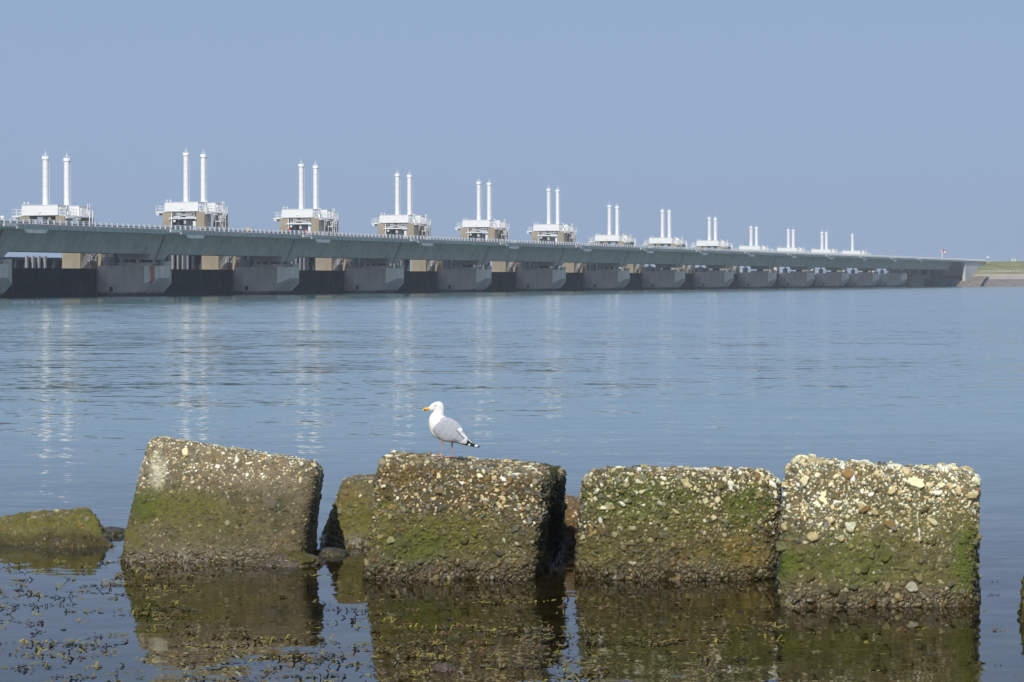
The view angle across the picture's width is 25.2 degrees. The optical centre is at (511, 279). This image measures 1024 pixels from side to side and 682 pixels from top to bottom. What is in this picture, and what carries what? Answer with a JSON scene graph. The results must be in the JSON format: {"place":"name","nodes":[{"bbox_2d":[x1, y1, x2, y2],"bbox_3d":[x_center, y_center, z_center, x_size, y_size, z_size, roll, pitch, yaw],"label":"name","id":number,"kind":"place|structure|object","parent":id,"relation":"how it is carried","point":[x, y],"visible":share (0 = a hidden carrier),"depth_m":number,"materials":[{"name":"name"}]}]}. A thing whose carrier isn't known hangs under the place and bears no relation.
{"place":"outdoors","nodes":[
{"label":"outdoors","id":0,"kind":"place"},
{"bbox_2d":[0,286,1023,681],"bbox_3d":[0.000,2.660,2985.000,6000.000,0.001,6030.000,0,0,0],"label":"water","id":1,"kind":"structure","parent":0,"point":[98,394],"depth_m":40.25,"materials":[{"name":"blue liquid"}]},
{"bbox_2d":[0,257,11,296],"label":"bridge pier","id":2,"kind":"structure","parent":1,"relation":"in","point":[5,274],"depth_m":335.09,"materials":[{"name":"concrete"}]},
{"bbox_2d":[0,218,36,232],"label":"bridge span","id":3,"kind":"object","parent":2,"relation":"on","point":[10,224],"visible":1,"depth_m":327.27,"materials":[{"name":"concrete"}]},
{"bbox_2d":[0,219,195,259],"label":"bridge span","id":4,"kind":"object","parent":2,"relation":"on","point":[133,241],"visible":0.98,"depth_m":352.46,"materials":[{"name":"concrete"}]},
{"bbox_2d":[0,256,61,267],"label":"sluice gate","id":5,"kind":"structure","parent":1,"relation":"in","point":[33,262],"depth_m":370.51,"materials":[{"name":"metal"}]},
{"bbox_2d":[1,268,96,296],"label":"sluice beam","id":6,"kind":"structure","parent":1,"relation":"in","point":[46,282],"depth_m":364.20,"materials":[{"name":"concrete"}]},
{"bbox_2d":[81,253,96,267],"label":"service stair","id":7,"kind":"object","parent":6,"relation":"on","point":[87,260],"visible":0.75,"depth_m":374.71,"materials":[{"name":"metal"}]},
{"bbox_2d":[0,507,113,547],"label":"concrete block","id":8,"kind":"structure","parent":1,"relation":"in","point":[75,527],"depth_m":23.15,"materials":[{"name":"green concrete"}]},
{"bbox_2d":[104,526,125,535],"bbox_3d":[-4.172,2.696,23.998,0.647,0.249,0.441,0,0,0],"label":"rock","id":9,"kind":"object","parent":1,"relation":"in","point":[114,531],"visible":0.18,"depth_m":23.85,"materials":[{"name":"stone"}]},
{"bbox_2d":[96,254,171,295],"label":"bridge pier","id":10,"kind":"structure","parent":1,"relation":"in","point":[132,277],"depth_m":373.11,"materials":[{"name":"concrete"}]},
{"bbox_2d":[12,148,111,268],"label":"lift tower","id":11,"kind":"structure","parent":10,"relation":"on","point":[66,211],"depth_m":377.57,"materials":[{"name":"concrete"}]},
{"bbox_2d":[150,226,323,261],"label":"bridge span","id":12,"kind":"object","parent":10,"relation":"on","point":[259,245],"visible":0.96,"depth_m":393.97,"materials":[{"name":"concrete"}]},
{"bbox_2d":[112,254,201,268],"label":"sluice gate","id":13,"kind":"structure","parent":1,"relation":"in","point":[186,261],"depth_m":413.48,"materials":[{"name":"metal"}]},
{"bbox_2d":[161,269,232,294],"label":"sluice beam","id":14,"kind":"structure","parent":1,"relation":"in","point":[199,282],"depth_m":406.87,"materials":[{"name":"concrete"}]},
{"bbox_2d":[220,256,232,268],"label":"service stair","id":15,"kind":"object","parent":14,"relation":"on","point":[229,259],"visible":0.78,"depth_m":416.56,"materials":[{"name":"metal"}]},
{"bbox_2d":[120,436,323,562],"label":"concrete block","id":16,"kind":"structure","parent":1,"relation":"on","point":[194,501],"depth_m":21.73,"materials":[{"name":"grey concrete"}]},
{"bbox_2d":[233,257,298,294],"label":"bridge pier","id":17,"kind":"structure","parent":1,"relation":"in","point":[272,278],"depth_m":414.63,"materials":[{"name":"concrete"}]},
{"bbox_2d":[155,151,243,269],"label":"lift tower","id":18,"kind":"structure","parent":17,"relation":"on","point":[191,214],"depth_m":419.10,"materials":[{"name":"concrete"}]},
{"bbox_2d":[285,231,427,262],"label":"bridge span","id":19,"kind":"object","parent":17,"relation":"on","point":[372,248],"visible":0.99,"depth_m":435.03,"materials":[{"name":"concrete"}]},
{"bbox_2d":[244,256,315,269],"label":"sluice gate","id":20,"kind":"structure","parent":1,"relation":"in","point":[307,263],"depth_m":456.00,"materials":[{"name":"metal"}]},
{"bbox_2d":[256,551,323,566],"bbox_3d":[-2.077,2.683,21.461,0.643,0.296,0.478,0,0,0],"label":"rock","id":21,"kind":"object","parent":1,"relation":"in","point":[291,559],"visible":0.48,"depth_m":21.32,"materials":[{"name":"stone"}]},
{"bbox_2d":[290,270,344,293],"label":"sluice beam","id":22,"kind":"structure","parent":1,"relation":"in","point":[317,281],"depth_m":449.19,"materials":[{"name":"concrete"}]},
{"bbox_2d":[333,258,344,270],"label":"service stair","id":23,"kind":"object","parent":22,"relation":"on","point":[338,265],"visible":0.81,"depth_m":457.90,"materials":[{"name":"metal"}]},
{"bbox_2d":[313,547,349,556],"bbox_3d":[-1.789,2.698,22.225,0.469,0.212,0.424,0,0,0],"label":"rock","id":24,"kind":"object","parent":1,"relation":"in","point":[328,552],"visible":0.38,"depth_m":22.11,"materials":[{"name":"stone"}]},
{"bbox_2d":[319,474,375,547],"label":"concrete block","id":25,"kind":"structure","parent":1,"relation":"on","point":[348,520],"depth_m":22.93,"materials":[{"name":"green concrete"}]},
{"bbox_2d":[344,259,403,292],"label":"bridge pier","id":26,"kind":"structure","parent":1,"relation":"in","point":[375,278],"depth_m":456.17,"materials":[{"name":"concrete"}]},
{"bbox_2d":[273,159,351,270],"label":"lift tower","id":27,"kind":"structure","parent":26,"relation":"on","point":[300,218],"depth_m":460.64,"materials":[{"name":"white paint"}]},
{"bbox_2d":[392,236,514,264],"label":"bridge span","id":28,"kind":"object","parent":26,"relation":"on","point":[471,251],"visible":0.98,"depth_m":476.88,"materials":[{"name":"concrete"}]},
{"bbox_2d":[355,259,409,270],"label":"sluice gate","id":29,"kind":"structure","parent":1,"relation":"in","point":[406,263],"depth_m":495.91,"materials":[{"name":"metal"}]},
{"bbox_2d":[395,271,436,292],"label":"sluice beam","id":30,"kind":"structure","parent":1,"relation":"in","point":[420,281],"depth_m":492.20,"materials":[{"name":"concrete"}]},
{"bbox_2d":[427,260,436,270],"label":"service stair","id":31,"kind":"object","parent":30,"relation":"on","point":[429,268],"visible":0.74,"depth_m":499.13,"materials":[{"name":"metal"}]},
{"bbox_2d":[433,662,456,671],"bbox_3d":[-0.459,2.689,15.657,0.182,0.164,0.190,0,0,0],"label":"rock","id":32,"kind":"object","parent":1,"relation":"in","point":[442,667],"visible":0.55,"depth_m":15.61,"materials":[{"name":"stone"}]},
{"bbox_2d":[437,260,491,291],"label":"bridge pier","id":33,"kind":"structure","parent":1,"relation":"in","point":[465,278],"depth_m":497.72,"materials":[{"name":"concrete"}]},
{"bbox_2d":[372,171,443,271],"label":"lift tower","id":34,"kind":"structure","parent":33,"relation":"on","point":[419,225],"depth_m":502.20,"materials":[{"name":"white paint"}]},
{"bbox_2d":[481,240,587,265],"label":"bridge span","id":35,"kind":"object","parent":33,"relation":"on","point":[548,253],"visible":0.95,"depth_m":518.96,"materials":[{"name":"concrete"}]},
{"bbox_2d":[362,450,567,579],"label":"concrete block","id":36,"kind":"structure","parent":1,"relation":"on","point":[451,518],"depth_m":20.46,"materials":[{"name":"grey concrete"}]},
{"bbox_2d":[422,402,479,456],"bbox_3d":[-0.563,1.379,21.153,0.528,0.516,0.165,0,0,-4],"label":"gull","id":37,"kind":"object","parent":36,"relation":"on","point":[442,427],"visible":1,"depth_m":21.09,"materials":[{"name":"white"}]},
{"bbox_2d":[444,260,489,268],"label":"sluice gate","id":38,"kind":"structure","parent":1,"relation":"in","point":[453,265],"depth_m":531.55,"materials":[{"name":"metal"}]},
{"bbox_2d":[483,272,515,291],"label":"sluice beam","id":39,"kind":"structure","parent":1,"relation":"in","point":[503,281],"depth_m":534.71,"materials":[{"name":"concrete"}]},
{"bbox_2d":[507,262,515,271],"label":"service stair","id":40,"kind":"object","parent":39,"relation":"on","point":[512,266],"visible":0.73,"depth_m":540.92,"materials":[{"name":"metal"}]},
{"bbox_2d":[0,546,1020,681],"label":"seaweed","id":41,"kind":"object","parent":1,"relation":"on","point":[429,655],"visible":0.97,"depth_m":16.80,"materials":[{"name":"green plant"}]},
{"bbox_2d":[521,262,558,269],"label":"sluice gate","id":42,"kind":"structure","parent":1,"relation":"in","point":[531,266],"depth_m":573.20,"materials":[{"name":"metal"}]},
{"bbox_2d":[516,262,565,290],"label":"bridge pier","id":43,"kind":"structure","parent":1,"relation":"in","point":[542,278],"depth_m":539.31,"materials":[{"name":"concrete"}]},
{"bbox_2d":[455,179,520,272],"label":"lift tower","id":44,"kind":"structure","parent":43,"relation":"on","point":[494,229],"depth_m":543.76,"materials":[{"name":"white paint"}]},
{"bbox_2d":[557,243,650,266],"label":"bridge span","id":45,"kind":"object","parent":43,"relation":"on","point":[601,255],"visible":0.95,"depth_m":560.78,"materials":[{"name":"concrete"}]},
{"bbox_2d":[558,272,582,290],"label":"sluice beam","id":46,"kind":"structure","parent":1,"relation":"in","point":[574,281],"depth_m":577.35,"materials":[{"name":"concrete"}]},
{"bbox_2d":[575,263,582,272],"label":"service stair","id":47,"kind":"object","parent":46,"relation":"on","point":[580,267],"visible":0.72,"depth_m":582.32,"materials":[{"name":"metal"}]},
{"bbox_2d":[564,495,579,546],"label":"concrete block","id":48,"kind":"structure","parent":1,"relation":"in","point":[571,514],"depth_m":22.84,"materials":[{"name":"brown concrete"}]},
{"bbox_2d":[587,263,617,270],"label":"sluice gate","id":49,"kind":"structure","parent":1,"relation":"in","point":[595,264],"depth_m":614.85,"materials":[{"name":"metal"}]},
{"bbox_2d":[583,263,629,289],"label":"bridge pier","id":50,"kind":"structure","parent":1,"relation":"in","point":[609,278],"depth_m":580.86,"materials":[{"name":"concrete"}]},
{"bbox_2d":[526,185,586,272],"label":"lift tower","id":51,"kind":"structure","parent":50,"relation":"on","point":[564,233],"depth_m":585.32,"materials":[{"name":"white paint"}]},
{"bbox_2d":[622,245,704,267],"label":"bridge span","id":52,"kind":"object","parent":50,"relation":"on","point":[665,257],"visible":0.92,"depth_m":602.52,"materials":[{"name":"concrete"}]},
{"bbox_2d":[622,273,641,289],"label":"sluice beam","id":53,"kind":"structure","parent":1,"relation":"in","point":[635,282],"depth_m":619.82,"materials":[{"name":"concrete"}]},
{"bbox_2d":[642,264,684,289],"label":"bridge pier","id":54,"kind":"structure","parent":1,"relation":"in","point":[665,279],"depth_m":622.30,"materials":[{"name":"concrete"}]},
{"bbox_2d":[588,203,644,273],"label":"lift tower","id":55,"kind":"structure","parent":54,"relation":"on","point":[616,238],"depth_m":627.01,"materials":[{"name":"white paint"}]},
{"bbox_2d":[678,248,752,267],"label":"bridge span","id":56,"kind":"object","parent":54,"relation":"on","point":[719,258],"visible":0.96,"depth_m":644.14,"materials":[{"name":"concrete"}]},
{"bbox_2d":[574,464,781,579],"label":"concrete block","id":57,"kind":"structure","parent":1,"relation":"on","point":[641,522],"depth_m":20.42,"materials":[{"name":"concrete"}]},
{"bbox_2d":[678,273,692,288],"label":"sluice beam","id":58,"kind":"structure","parent":1,"relation":"in","point":[687,283],"depth_m":662.41,"materials":[{"name":"concrete"}]},
{"bbox_2d":[693,265,733,288],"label":"bridge pier","id":59,"kind":"structure","parent":1,"relation":"in","point":[716,278],"depth_m":663.94,"materials":[{"name":"concrete"}]},
{"bbox_2d":[643,209,694,273],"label":"lift tower","id":60,"kind":"structure","parent":59,"relation":"on","point":[669,240],"depth_m":668.53,"materials":[{"name":"white paint"}]},
{"bbox_2d":[727,250,794,268],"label":"bridge span","id":61,"kind":"object","parent":59,"relation":"on","point":[758,259],"visible":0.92,"depth_m":685.59,"materials":[{"name":"concrete"}]},
{"bbox_2d":[726,274,738,288],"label":"sluice beam","id":62,"kind":"structure","parent":1,"relation":"in","point":[733,284],"depth_m":704.82,"materials":[{"name":"concrete"}]},
{"bbox_2d":[738,266,775,288],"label":"bridge pier","id":63,"kind":"structure","parent":1,"relation":"in","point":[759,279],"depth_m":705.46,"materials":[{"name":"concrete"}]},
{"bbox_2d":[691,216,739,273],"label":"lift tower","id":64,"kind":"structure","parent":63,"relation":"on","point":[715,243],"depth_m":710.07,"materials":[{"name":"concrete"}]},
{"bbox_2d":[770,252,831,269],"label":"bridge span","id":65,"kind":"object","parent":63,"relation":"on","point":[801,261],"visible":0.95,"depth_m":727.63,"materials":[{"name":"concrete"}]},
{"bbox_2d":[770,274,778,287],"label":"sluice beam","id":66,"kind":"structure","parent":1,"relation":"in","point":[775,285],"depth_m":747.89,"materials":[{"name":"concrete"}]},
{"bbox_2d":[778,267,814,287],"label":"bridge pier","id":67,"kind":"structure","parent":1,"relation":"in","point":[797,279],"depth_m":747.11,"materials":[{"name":"concrete"}]},
{"bbox_2d":[733,225,779,273],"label":"lift tower","id":68,"kind":"structure","parent":67,"relation":"on","point":[757,248],"depth_m":751.62,"materials":[{"name":"concrete"}]},
{"bbox_2d":[809,253,864,269],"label":"bridge span","id":69,"kind":"object","parent":67,"relation":"on","point":[837,261],"visible":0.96,"depth_m":770.76,"materials":[{"name":"concrete"}]},
{"bbox_2d":[814,268,848,287],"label":"bridge pier","id":70,"kind":"structure","parent":1,"relation":"in","point":[833,279],"depth_m":788.61,"materials":[{"name":"concrete"}]},
{"bbox_2d":[773,229,814,272],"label":"lift tower","id":71,"kind":"structure","parent":70,"relation":"on","point":[796,249],"depth_m":793.19,"materials":[{"name":"white paint"}]},
{"bbox_2d":[844,255,894,270],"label":"bridge span","id":72,"kind":"object","parent":70,"relation":"on","point":[869,263],"visible":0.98,"depth_m":811.93,"materials":[{"name":"concrete"}]},
{"bbox_2d":[847,268,878,286],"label":"bridge pier","id":73,"kind":"structure","parent":1,"relation":"in","point":[865,279],"depth_m":830.03,"materials":[{"name":"concrete"}]},
{"bbox_2d":[809,232,846,272],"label":"lift tower","id":74,"kind":"structure","parent":73,"relation":"on","point":[826,250],"depth_m":834.74,"materials":[{"name":"white paint"}]},
{"bbox_2d":[874,256,921,270],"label":"bridge span","id":75,"kind":"object","parent":73,"relation":"on","point":[898,263],"visible":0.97,"depth_m":851.86,"materials":[{"name":"concrete"}]},
{"bbox_2d":[775,454,981,607],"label":"concrete block","id":76,"kind":"structure","parent":1,"relation":"in","point":[858,533],"depth_m":18.79,"materials":[{"name":"grey concrete"}]},
{"bbox_2d":[876,269,906,286],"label":"bridge pier","id":77,"kind":"structure","parent":1,"relation":"in","point":[892,279],"depth_m":871.57,"materials":[{"name":"concrete"}]},
{"bbox_2d":[838,233,875,272],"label":"lift tower","id":78,"kind":"structure","parent":77,"relation":"on","point":[852,251],"depth_m":876.26,"materials":[{"name":"concrete"}]},
{"bbox_2d":[904,257,965,269],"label":"bridge span","id":79,"kind":"object","parent":77,"relation":"on","point":[930,263],"visible":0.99,"depth_m":907.76,"materials":[{"name":"concrete"}]},
{"bbox_2d":[889,259,985,286],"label":"bridge abutment","id":80,"kind":"object","parent":1,"relation":"in","point":[968,268],"visible":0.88,"depth_m":956.98,"materials":[{"name":"concrete"}]},
{"bbox_2d":[943,276,988,285],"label":"rubble bank","id":81,"kind":"structure","parent":1,"relation":"in","point":[974,281],"depth_m":947.49,"materials":[{"name":"stone"}]},
{"bbox_2d":[932,279,940,285],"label":"boulder","id":82,"kind":"object","parent":81,"relation":"on","point":[936,282],"visible":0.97,"depth_m":940.44,"materials":[{"name":"grey stone"}]},
{"bbox_2d":[938,280,945,285],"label":"boulder","id":83,"kind":"object","parent":81,"relation":"on","point":[942,283],"visible":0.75,"depth_m":939.59,"materials":[{"name":"grey stone"}]},
{"bbox_2d":[947,281,956,285],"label":"boulder","id":84,"kind":"object","parent":81,"relation":"on","point":[951,283],"visible":0.84,"depth_m":939.78,"materials":[{"name":"grey stone"}]},
{"bbox_2d":[1017,576,1023,621],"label":"concrete block","id":85,"kind":"structure","parent":1,"relation":"on","point":[1020,612],"depth_m":17.97,"materials":[{"name":"green concrete"}]},
{"bbox_2d":[0,0,1023,274],"label":"sky","id":86,"kind":"structure","parent":0,"point":[897,126],"materials":[{"name":"blue"}]},
{"bbox_2d":[973,261,1023,285],"bbox_3d":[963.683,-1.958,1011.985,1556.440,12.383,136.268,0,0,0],"label":"dike terrain","id":87,"kind":"structure","parent":0,"point":[1004,278],"depth_m":966.52,"materials":[{"name":"green plant"}]},
{"bbox_2d":[981,270,1023,272],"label":"berm fence","id":88,"kind":"object","parent":87,"relation":"on","point":[1002,270],"visible":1,"depth_m":967.45,"materials":[{"name":"metal"}]},
{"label":"boulder","id":89,"kind":"object","parent":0,"visible":0},
{"bbox_2d":[924,279,929,285],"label":"boulder","id":90,"kind":"object","parent":89,"relation":"on","point":[926,281],"visible":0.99,"depth_m":941.68,"materials":[{"name":"grey stone"}]}
]}

